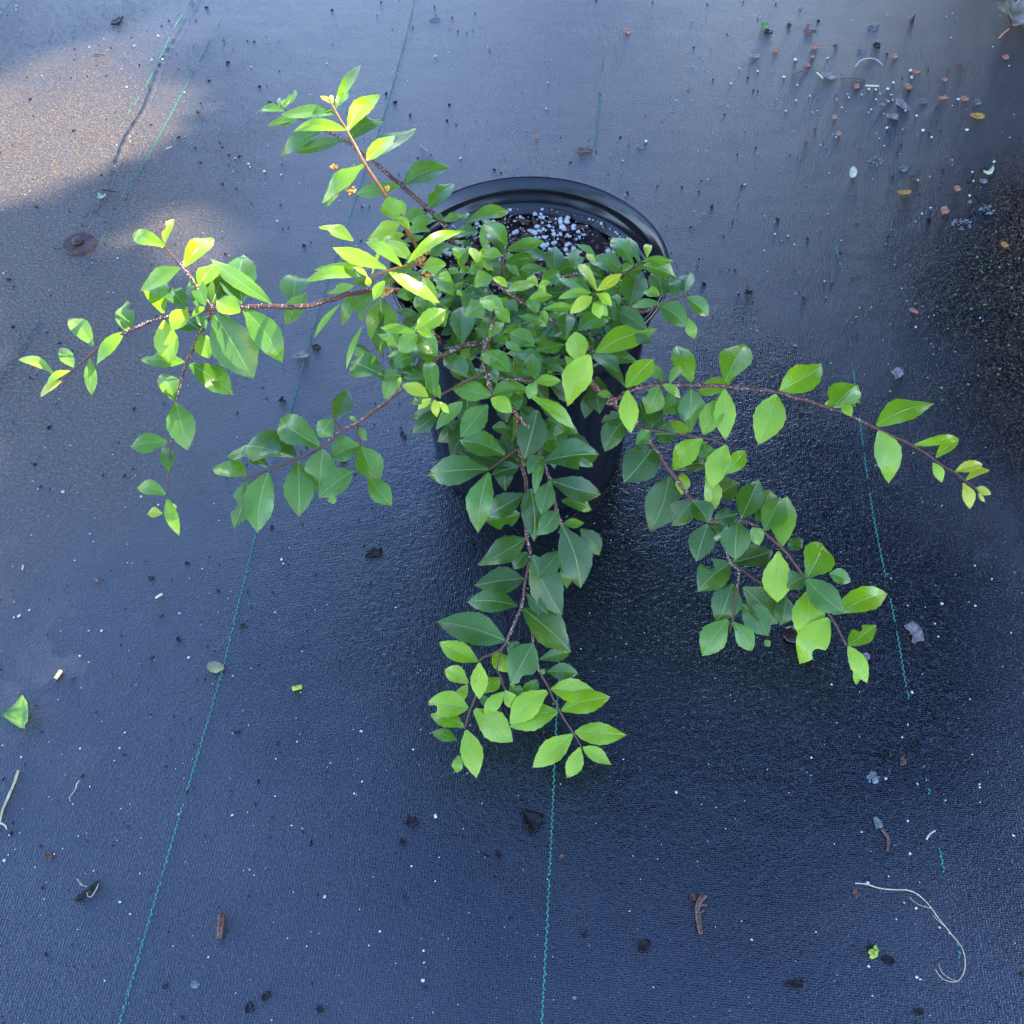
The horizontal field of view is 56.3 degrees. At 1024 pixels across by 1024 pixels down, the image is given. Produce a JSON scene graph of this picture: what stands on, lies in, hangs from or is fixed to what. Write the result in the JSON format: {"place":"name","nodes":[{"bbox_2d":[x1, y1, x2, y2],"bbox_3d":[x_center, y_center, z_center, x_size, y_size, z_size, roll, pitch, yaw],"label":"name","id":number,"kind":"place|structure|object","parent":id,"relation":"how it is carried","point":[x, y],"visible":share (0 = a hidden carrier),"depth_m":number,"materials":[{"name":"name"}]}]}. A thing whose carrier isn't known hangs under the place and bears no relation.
{"place":"outdoors","nodes":[
{"label":"outdoors","id":0,"kind":"place"},
{"bbox_2d":[0,0,1023,1023],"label":"ground","id":1,"kind":"structure","parent":0,"point":[750,834],"depth_m":1.10,"materials":[{"name":"fabric"}]},
{"bbox_2d":[0,770,18,821],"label":"straw","id":2,"kind":"object","parent":1,"relation":"on","point":[10,791],"visible":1,"depth_m":0.95,"materials":[{"name":"white plant"}]},
{"bbox_2d":[1,695,27,727],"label":"fallen leaf","id":3,"kind":"object","parent":1,"relation":"on","point":[16,713],"visible":1,"depth_m":1.00,"materials":[{"name":"green plant"}]},
{"bbox_2d":[44,851,51,858],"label":"bark chip","id":4,"kind":"object","parent":1,"relation":"on","point":[48,855],"visible":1,"depth_m":0.92,"materials":[{"name":"wood"}]},
{"bbox_2d":[53,670,62,679],"bbox_3d":[-0.489,0.175,1.030,0.008,0.006,0.011,-1,55,0],"label":"straw","id":5,"kind":"object","parent":1,"relation":"on","point":[57,674],"visible":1,"depth_m":1.03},
{"bbox_2d":[62,232,96,254],"bbox_3d":[-0.654,-0.408,1.445,0.050,0.008,0.050,-1,55,0],"label":"ground pin","id":6,"kind":"object","parent":1,"relation":"on","point":[73,241],"visible":1,"depth_m":1.44,"materials":[{"name":"metal"}]},
{"bbox_2d":[74,879,98,901],"bbox_3d":[-0.401,0.356,0.900,0.022,0.005,0.021,-1,55,0],"label":"bark scrap","id":7,"kind":"object","parent":1,"relation":"on","point":[89,888],"visible":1,"depth_m":0.90,"materials":[{"name":"wood"}]},
{"bbox_2d":[111,15,123,24],"bbox_3d":[-0.753,-0.939,1.826,0.019,0.002,0.035,-1,55,0],"label":"bark chip","id":8,"kind":"object","parent":1,"relation":"on","point":[117,20],"visible":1,"depth_m":1.82,"materials":[{"name":"grey wood"}]},
{"bbox_2d":[0,2,367,293],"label":"sandy grit","id":9,"kind":"object","parent":1,"relation":"on","point":[104,119],"visible":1,"depth_m":1.64,"materials":[{"name":"beige sand"}]},
{"bbox_2d":[190,980,199,988],"bbox_3d":[-0.283,0.422,0.855,0.009,0.002,0.007,-1,55,0],"label":"lichen spot","id":10,"kind":"object","parent":1,"relation":"on","point":[194,984],"visible":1,"depth_m":0.85,"materials":[{"name":"white plant"}]},
{"bbox_2d":[206,661,223,672],"bbox_3d":[-0.319,0.167,1.032,0.020,0.004,0.014,-1,55,0],"label":"fallen leaf","id":11,"kind":"object","parent":1,"relation":"on","point":[214,666],"visible":1,"depth_m":1.03,"materials":[{"name":"plant"}]},
{"bbox_2d":[216,913,224,938],"bbox_3d":[-0.268,0.381,0.879,0.008,0.008,0.022,-1,55,0],"label":"twig","id":12,"kind":"object","parent":1,"relation":"on","point":[220,924],"visible":1,"depth_m":0.88,"materials":[{"name":"brown wood"}]},
{"bbox_2d":[245,1001,252,1012],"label":"bark chip","id":13,"kind":"object","parent":1,"relation":"on","point":[248,1007],"visible":1,"depth_m":0.84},
{"bbox_2d":[261,991,270,1001],"bbox_3d":[-0.218,0.428,0.847,0.008,0.003,0.008,-1,55,0],"label":"bark chip","id":14,"kind":"object","parent":1,"relation":"on","point":[265,995],"visible":1,"depth_m":0.85,"materials":[{"name":"wood"}]},
{"bbox_2d":[292,684,301,690],"bbox_3d":[-0.228,0.187,1.018,0.011,0.006,0.008,-1,55,0],"label":"straw","id":15,"kind":"object","parent":1,"relation":"on","point":[296,687],"visible":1,"depth_m":1.02,"materials":[{"name":"green plant"}]},
{"bbox_2d":[292,349,308,358],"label":"dead leaf","id":16,"kind":"object","parent":1,"relation":"on","point":[302,354],"visible":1,"depth_m":1.30,"materials":[{"name":"grey plant"}]},
{"bbox_2d":[311,343,320,350],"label":"bark chip","id":17,"kind":"object","parent":1,"relation":"on","point":[316,346],"visible":1,"depth_m":1.31,"materials":[{"name":"black wood"}]},
{"bbox_2d":[316,1006,323,1013],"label":"bark chip","id":18,"kind":"object","parent":1,"relation":"on","point":[319,1009],"visible":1,"depth_m":0.84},
{"bbox_2d":[365,547,382,556],"bbox_3d":[-0.161,0.047,1.117,0.020,0.003,0.013,-1,55,0],"label":"bark chip","id":19,"kind":"object","parent":1,"relation":"on","point":[374,551],"visible":1,"depth_m":1.12,"materials":[{"name":"black wood"}]},
{"bbox_2d":[398,838,405,845],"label":"bark chip","id":20,"kind":"object","parent":1,"relation":"on","point":[402,842],"visible":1,"depth_m":0.92,"materials":[{"name":"black wood"}]},
{"bbox_2d":[400,430,405,438],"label":"bark chip","id":21,"kind":"object","parent":1,"relation":"on","point":[402,433],"visible":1,"depth_m":1.22,"materials":[{"name":"black wood"}]},
{"bbox_2d":[405,815,418,826],"bbox_3d":[-0.099,0.301,0.935,0.012,0.003,0.012,-23,58,-15],"label":"bark chip","id":22,"kind":"object","parent":1,"relation":"on","point":[410,821],"visible":1,"depth_m":0.94,"materials":[{"name":"black wood"}]},
{"bbox_2d":[495,851,501,858],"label":"bark chip","id":23,"kind":"object","parent":1,"relation":"on","point":[498,854],"visible":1,"depth_m":0.92,"materials":[{"name":"black wood"}]},
{"bbox_2d":[0,3,1019,1023],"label":"pale grit","id":24,"kind":"object","parent":1,"relation":"on","point":[669,351],"visible":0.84,"depth_m":1.07,"materials":[{"name":"white stone"}]},
{"bbox_2d":[0,0,1023,1023],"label":"dark grit","id":25,"kind":"object","parent":1,"relation":"on","point":[501,618],"visible":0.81,"depth_m":1.05,"materials":[{"name":"black soil"}]},
{"bbox_2d":[389,176,668,516],"bbox_3d":[0.019,-0.172,1.093,0.287,0.290,0.287,-1,55,0],"label":"nursery pot","id":26,"kind":"object","parent":1,"relation":"on","point":[528,196],"visible":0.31,"depth_m":1.05,"materials":[{"name":"black plastic"}]},
{"bbox_2d":[421,216,642,359],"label":"potting soil","id":27,"kind":"structure","parent":26,"relation":"in","point":[600,239],"depth_m":1.05,"materials":[{"name":"black soil"}]},
{"bbox_2d":[18,65,990,777],"bbox_3d":[-0.011,-0.102,0.918,0.841,0.414,0.519,30,60,20],"label":"trailing shrub","id":28,"kind":"object","parent":27,"relation":"in","point":[532,441],"visible":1,"depth_m":0.91,"materials":[{"name":"green plant"}]},
{"bbox_2d":[410,208,645,356],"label":"perlite grains","id":29,"kind":"object","parent":27,"relation":"on","point":[566,221],"visible":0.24,"depth_m":1.05},
{"bbox_2d":[519,806,543,834],"bbox_3d":[0.015,0.300,0.932,0.028,0.005,0.022,17,57,13],"label":"dead leaf","id":30,"kind":"object","parent":1,"relation":"on","point":[532,819],"visible":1,"depth_m":0.93,"materials":[{"name":"black plant"}]},
{"bbox_2d":[575,147,592,152],"bbox_3d":[0.118,-0.593,1.569,0.029,0.003,0.014,-1,55,0],"label":"bark chip","id":31,"kind":"object","parent":1,"relation":"on","point":[585,150],"visible":1,"depth_m":1.57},
{"bbox_2d":[637,939,651,951],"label":"dead leaf","id":32,"kind":"object","parent":1,"relation":"on","point":[643,945],"visible":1,"depth_m":0.87,"materials":[{"name":"black plant"}]},
{"bbox_2d":[689,893,695,900],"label":"bark chip","id":33,"kind":"object","parent":1,"relation":"on","point":[692,897],"visible":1,"depth_m":0.89,"materials":[{"name":"wood"}]},
{"bbox_2d":[695,893,706,934],"bbox_3d":[0.173,0.369,0.881,0.011,0.006,0.037,10,55,8],"label":"twig","id":34,"kind":"object","parent":1,"relation":"on","point":[699,903],"visible":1,"depth_m":0.88,"materials":[{"name":"wood"}]},
{"bbox_2d":[749,53,759,57],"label":"dead leaf","id":35,"kind":"object","parent":1,"relation":"on","point":[756,55],"visible":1,"depth_m":1.73,"materials":[{"name":"grey plant"}]},
{"bbox_2d":[760,22,768,27],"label":"fallen leaf","id":36,"kind":"object","parent":1,"relation":"on","point":[764,24],"visible":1,"depth_m":1.79,"materials":[{"name":"green plant"}]},
{"bbox_2d":[764,29,772,33],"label":"bark chip","id":37,"kind":"object","parent":1,"relation":"on","point":[767,31],"visible":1,"depth_m":1.77,"materials":[{"name":"black wood"}]},
{"bbox_2d":[784,979,805,988],"bbox_3d":[0.251,0.418,0.848,0.019,0.002,0.008,-1,55,0],"label":"bark chip","id":38,"kind":"object","parent":1,"relation":"on","point":[797,984],"visible":1,"depth_m":0.85,"materials":[{"name":"black wood"}]},
{"bbox_2d":[804,662,812,669],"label":"bark chip","id":39,"kind":"object","parent":1,"relation":"on","point":[808,665],"visible":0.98,"depth_m":1.03,"materials":[{"name":"black wood"}]},
{"bbox_2d":[803,28,816,33],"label":"bark chip","id":40,"kind":"object","parent":1,"relation":"on","point":[810,31],"visible":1,"depth_m":1.78,"materials":[{"name":"wood"}]},
{"bbox_2d":[811,43,818,48],"bbox_3d":[0.553,-0.849,1.745,0.013,0.002,0.020,14,56,11],"label":"petal","id":41,"kind":"object","parent":1,"relation":"on","point":[815,46],"visible":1,"depth_m":1.75,"materials":[{"name":"pink plant"}]},
{"bbox_2d":[821,72,836,78],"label":"dead leaf","id":42,"kind":"object","parent":1,"relation":"on","point":[831,75],"visible":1,"depth_m":1.69,"materials":[{"name":"grey plant"}]},
{"bbox_2d":[841,77,864,80],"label":"twig","id":43,"kind":"object","parent":1,"relation":"on","point":[852,78],"visible":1,"depth_m":1.68,"materials":[{"name":"brown wood"}]},
{"bbox_2d":[849,166,857,177],"bbox_3d":[0.543,-0.541,1.524,0.012,0.004,0.032,16,56,12],"label":"fallen petal","id":44,"kind":"object","parent":1,"relation":"on","point":[853,171],"visible":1,"depth_m":1.52,"materials":[{"name":"white plant"}]},
{"bbox_2d":[852,889,859,898],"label":"bark chip","id":45,"kind":"object","parent":1,"relation":"on","point":[856,894],"visible":1,"depth_m":0.89,"materials":[{"name":"wood"}]},
{"bbox_2d":[863,653,869,659],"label":"dead leaf","id":46,"kind":"object","parent":1,"relation":"on","point":[867,655],"visible":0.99,"depth_m":1.03,"materials":[{"name":"grey plant"}]},
{"bbox_2d":[855,58,882,66],"bbox_3d":[0.635,-0.805,1.712,0.050,0.003,0.028,-1,55,0],"label":"straw","id":47,"kind":"object","parent":1,"relation":"on","point":[868,58],"visible":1,"depth_m":1.72,"materials":[{"name":"white plant"}]},
{"bbox_2d":[866,771,879,783],"bbox_3d":[0.361,0.266,0.957,0.014,0.001,0.012,-37,62,-23],"label":"lichen spot","id":48,"kind":"object","parent":1,"relation":"on","point":[875,779],"visible":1,"depth_m":0.96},
{"bbox_2d":[868,945,878,958],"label":"moss tuft","id":49,"kind":"object","parent":1,"relation":"on","point":[873,953],"visible":1,"depth_m":0.86,"materials":[{"name":"green plant"}]},
{"bbox_2d":[867,156,882,165],"bbox_3d":[0.586,-0.565,1.545,0.022,0.002,0.030,35,62,23],"label":"lichen spot","id":50,"kind":"object","parent":1,"relation":"on","point":[873,161],"visible":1,"depth_m":1.54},
{"bbox_2d":[873,42,880,48],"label":"bark chip","id":51,"kind":"object","parent":1,"relation":"on","point":[876,45],"visible":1,"depth_m":1.74,"materials":[{"name":"black wood"}]},
{"bbox_2d":[873,817,882,828],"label":"dead leaf","id":52,"kind":"object","parent":1,"relation":"on","point":[878,822],"visible":1,"depth_m":0.93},
{"bbox_2d":[881,828,889,851],"bbox_3d":[0.359,0.315,0.919,0.007,0.004,0.022,-1,55,0],"label":"twig","id":53,"kind":"object","parent":1,"relation":"on","point":[887,837],"visible":1,"depth_m":0.92,"materials":[{"name":"wood"}]},
{"bbox_2d":[881,752,889,759],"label":"bark chip","id":54,"kind":"object","parent":1,"relation":"on","point":[885,755],"visible":1,"depth_m":0.97,"materials":[{"name":"black wood"}]},
{"bbox_2d":[882,955,894,965],"bbox_3d":[0.338,0.402,0.858,0.011,0.002,0.009,-1,55,0],"label":"bark chip","id":55,"kind":"object","parent":1,"relation":"on","point":[888,960],"visible":1,"depth_m":0.86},
{"bbox_2d":[886,113,898,118],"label":"dead leaf","id":56,"kind":"object","parent":1,"relation":"on","point":[894,116],"visible":1,"depth_m":1.61,"materials":[{"name":"grey plant"}]},
{"bbox_2d":[891,367,903,378],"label":"dead leaf","id":57,"kind":"object","parent":1,"relation":"on","point":[897,372],"visible":1,"depth_m":1.27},
{"bbox_2d":[896,96,909,109],"bbox_3d":[0.666,-0.699,1.636,0.019,0.003,0.042,-1,55,0],"label":"dead leaf","id":58,"kind":"object","parent":1,"relation":"on","point":[901,103],"visible":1,"depth_m":1.64,"materials":[{"name":"grey plant"}]},
{"bbox_2d":[900,755,905,765],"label":"bark chip","id":59,"kind":"object","parent":1,"relation":"on","point":[902,760],"visible":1,"depth_m":0.96,"materials":[{"name":"brown wood"}]},
{"bbox_2d":[899,165,908,171],"bbox_3d":[0.627,-0.550,1.533,0.014,0.002,0.018,22,58,16],"label":"lichen spot","id":60,"kind":"object","parent":1,"relation":"on","point":[901,169],"visible":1,"depth_m":1.53,"materials":[{"name":"grey plant"}]},
{"bbox_2d":[898,189,911,193],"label":"fallen leaf","id":61,"kind":"object","parent":1,"relation":"on","point":[907,191],"visible":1,"depth_m":1.49,"materials":[{"name":"yellow plant"}]},
{"bbox_2d":[904,82,911,89],"bbox_3d":[0.689,-0.742,1.667,0.014,0.002,0.022,-1,55,0],"label":"petal","id":62,"kind":"object","parent":1,"relation":"on","point":[907,86],"visible":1,"depth_m":1.67,"materials":[{"name":"pink plant"}]},
{"bbox_2d":[794,221,1023,453],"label":"moss specks","id":63,"kind":"object","parent":1,"relation":"on","point":[947,328],"visible":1,"depth_m":1.31,"materials":[{"name":"brown plant"}]},
{"bbox_2d":[855,882,965,981],"bbox_3d":[0.371,0.374,0.878,0.041,0.003,0.112,-31,60,-20],"label":"dry root","id":64,"kind":"object","parent":1,"relation":"on","point":[941,922],"visible":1,"depth_m":0.88,"materials":[{"name":"beige plant"}]},
{"bbox_2d":[904,621,923,643],"bbox_3d":[0.440,0.132,1.046,0.017,0.005,0.027,-9,55,-6],"label":"dead leaf","id":65,"kind":"object","parent":1,"relation":"on","point":[914,629],"visible":1,"depth_m":1.05,"materials":[{"name":"grey plant"}]},
{"bbox_2d":[907,175,921,178],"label":"bark chip","id":66,"kind":"object","parent":1,"relation":"on","point":[914,176],"visible":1,"depth_m":1.52,"materials":[{"name":"wood"}]},
{"bbox_2d":[910,739,920,747],"bbox_3d":[0.411,0.236,0.975,0.009,0.003,0.009,-1,55,0],"label":"bark chip","id":67,"kind":"object","parent":1,"relation":"on","point":[914,743],"visible":1,"depth_m":0.97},
{"bbox_2d":[914,1008,924,1014],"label":"bark chip","id":68,"kind":"object","parent":1,"relation":"on","point":[920,1011],"visible":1,"depth_m":0.83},
{"bbox_2d":[934,713,940,721],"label":"bark chip","id":69,"kind":"object","parent":1,"relation":"on","point":[937,717],"visible":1,"depth_m":0.99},
{"bbox_2d":[941,206,949,214],"bbox_3d":[0.664,-0.463,1.468,0.014,0.003,0.022,-1,55,0],"label":"petal","id":70,"kind":"object","parent":1,"relation":"on","point":[945,210],"visible":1,"depth_m":1.47,"materials":[{"name":"pink plant"}]},
{"bbox_2d":[954,185,960,190],"bbox_3d":[0.698,-0.507,1.500,0.010,0.002,0.014,-1,55,0],"label":"petal","id":71,"kind":"object","parent":1,"relation":"on","point":[957,188],"visible":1,"depth_m":1.50,"materials":[{"name":"pink plant"}]},
{"bbox_2d":[952,218,971,230],"bbox_3d":[0.683,-0.437,1.452,0.028,0.001,0.030,36,62,23],"label":"lichen spot","id":72,"kind":"object","parent":1,"relation":"on","point":[960,221],"visible":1,"depth_m":1.45,"materials":[{"name":"grey plant"}]},
{"bbox_2d":[961,95,968,100],"bbox_3d":[0.777,-0.710,1.642,0.014,0.003,0.016,30,60,20],"label":"petal","id":73,"kind":"object","parent":1,"relation":"on","point":[964,98],"visible":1,"depth_m":1.64,"materials":[{"name":"pink plant"}]},
{"bbox_2d":[974,99,980,104],"bbox_3d":[0.798,-0.702,1.639,0.015,0.001,0.019,-1,55,0],"label":"lichen spot","id":74,"kind":"object","parent":1,"relation":"on","point":[978,101],"visible":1,"depth_m":1.64,"materials":[{"name":"grey plant"}]},
{"bbox_2d":[970,113,984,118],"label":"fallen leaf","id":75,"kind":"object","parent":1,"relation":"on","point":[978,115],"visible":1,"depth_m":1.61,"materials":[{"name":"yellow plant"}]},
{"bbox_2d":[979,205,994,214],"bbox_3d":[0.731,-0.465,1.471,0.023,0.002,0.022,-34,61,-21],"label":"lichen spot","id":76,"kind":"object","parent":1,"relation":"on","point":[987,213],"visible":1,"depth_m":1.47,"materials":[{"name":"grey plant"}]},
{"bbox_2d":[983,165,993,174],"bbox_3d":[0.762,-0.544,1.524,0.026,0.004,0.013,-29,59,-18],"label":"fallen petal","id":77,"kind":"object","parent":1,"relation":"on","point":[989,171],"visible":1,"depth_m":1.52,"materials":[{"name":"white plant"}]},
{"bbox_2d":[1001,242,1008,246],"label":"fallen leaf","id":78,"kind":"object","parent":1,"relation":"on","point":[1004,244],"visible":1,"depth_m":1.42,"materials":[{"name":"yellow plant"}]},
{"bbox_2d":[996,0,1023,26],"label":"curled leaf","id":79,"kind":"object","parent":1,"relation":"on","point":[1013,9],"visible":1,"depth_m":1.80,"materials":[{"name":"plant"}]},
{"bbox_2d":[783,625,797,642],"bbox_3d":[0.308,0.133,1.045,0.025,0.006,0.022,-1,55,0],"label":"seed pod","id":80,"kind":"object","parent":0,"point":[790,633],"visible":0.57,"depth_m":1.04,"materials":[{"name":"plant"}]}
]}

